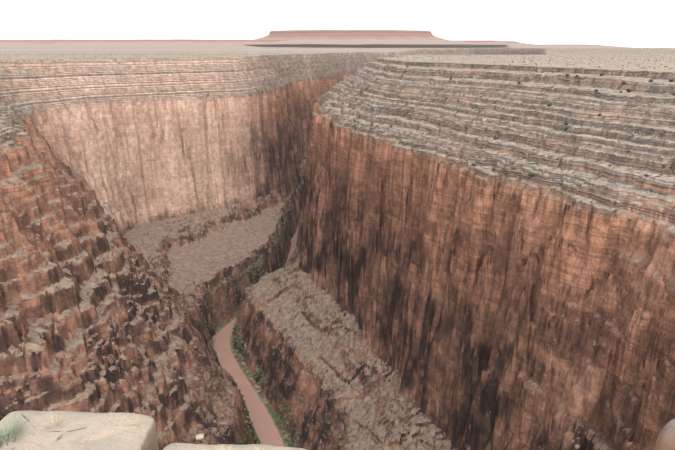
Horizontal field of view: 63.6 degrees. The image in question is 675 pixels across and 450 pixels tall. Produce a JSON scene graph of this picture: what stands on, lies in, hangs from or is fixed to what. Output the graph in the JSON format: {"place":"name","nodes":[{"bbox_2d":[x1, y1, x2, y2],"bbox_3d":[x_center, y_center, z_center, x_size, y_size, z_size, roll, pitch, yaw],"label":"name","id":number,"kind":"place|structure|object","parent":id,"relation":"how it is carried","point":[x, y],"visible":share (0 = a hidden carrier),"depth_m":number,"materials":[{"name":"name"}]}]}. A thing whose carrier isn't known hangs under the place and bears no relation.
{"place":"outdoors","nodes":[
{"label":"outdoors","id":0,"kind":"place"},
{"bbox_2d":[214,227,298,445],"bbox_3d":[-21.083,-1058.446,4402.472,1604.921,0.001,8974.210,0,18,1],"label":"river water","id":1,"kind":"structure","parent":0,"point":[266,430],"depth_m":591.90,"materials":[{"name":"brown liquid"}]},
{"bbox_2d":[0,39,607,48],"bbox_3d":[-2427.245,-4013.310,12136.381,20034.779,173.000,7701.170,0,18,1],"label":"plateau","id":2,"kind":"structure","parent":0,"point":[125,44],"depth_m":9790.36,"materials":[{"name":"brown stone"}]},
{"bbox_2d":[237,30,504,44],"bbox_3d":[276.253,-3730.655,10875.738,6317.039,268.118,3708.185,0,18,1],"label":"mesa","id":3,"kind":"structure","parent":2,"relation":"on","point":[351,37],"depth_m":9973.60,"materials":[{"name":"brown stone"}]},
{"bbox_2d":[0,48,674,449],"bbox_3d":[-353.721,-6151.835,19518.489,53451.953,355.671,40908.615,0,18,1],"label":"terrain","id":4,"kind":"structure","parent":0,"point":[496,296],"depth_m":450.13,"materials":[{"name":"brown stone"}]},
{"bbox_2d":[0,49,674,449],"bbox_3d":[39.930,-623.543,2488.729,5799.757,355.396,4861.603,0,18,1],"label":"shrubs","id":5,"kind":"object","parent":4,"relation":"on","point":[256,375],"visible":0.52,"depth_m":607.99,"materials":[{"name":"green plant"}]},
{"bbox_2d":[654,419,674,449],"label":"boulder","id":6,"kind":"object","parent":4,"relation":"on","point":[665,439],"visible":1,"depth_m":10.57,"materials":[{"name":"stone"}]},
{"bbox_3d":[-2.205,2.898,2.017,6.425,1.082,3.317,0,18,1],"label":"rim ledge slab","id":7,"kind":"object","parent":4,"relation":"on","visible":0},
{"bbox_2d":[0,410,157,449],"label":"rock ledge","id":8,"kind":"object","parent":7,"relation":"on","point":[110,431],"depth_m":3.84,"materials":[{"name":"stone"}]},
{"bbox_2d":[0,407,271,449],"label":"grass tufts","id":9,"kind":"object","parent":8,"relation":"on","point":[11,429],"visible":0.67,"depth_m":3.80,"materials":[{"name":"plant"}]},
{"bbox_2d":[163,443,306,449],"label":"rock ledge","id":10,"kind":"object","parent":7,"relation":"on","point":[180,446],"depth_m":3.75,"materials":[{"name":"stone"}]},
{"bbox_2d":[196,434,203,439],"bbox_3d":[-0.964,1.485,3.815,0.058,0.022,0.045,-5,19,-15],"label":"rim stone","id":11,"kind":"object","parent":10,"relation":"on","point":[199,436],"visible":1,"depth_m":3.81,"materials":[{"name":"stone"}]},
{"bbox_2d":[0,0,674,47],"label":"sky","id":12,"kind":"structure","parent":0,"point":[620,23],"materials":[{"name":"white"}]},
{"bbox_2d":[536,44,632,47],"bbox_3d":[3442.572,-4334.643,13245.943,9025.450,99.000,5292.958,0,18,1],"label":"distant mesa","id":13,"kind":"structure","parent":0,"point":[579,45],"depth_m":11960.76,"materials":[{"name":"beige stone"}]}
]}

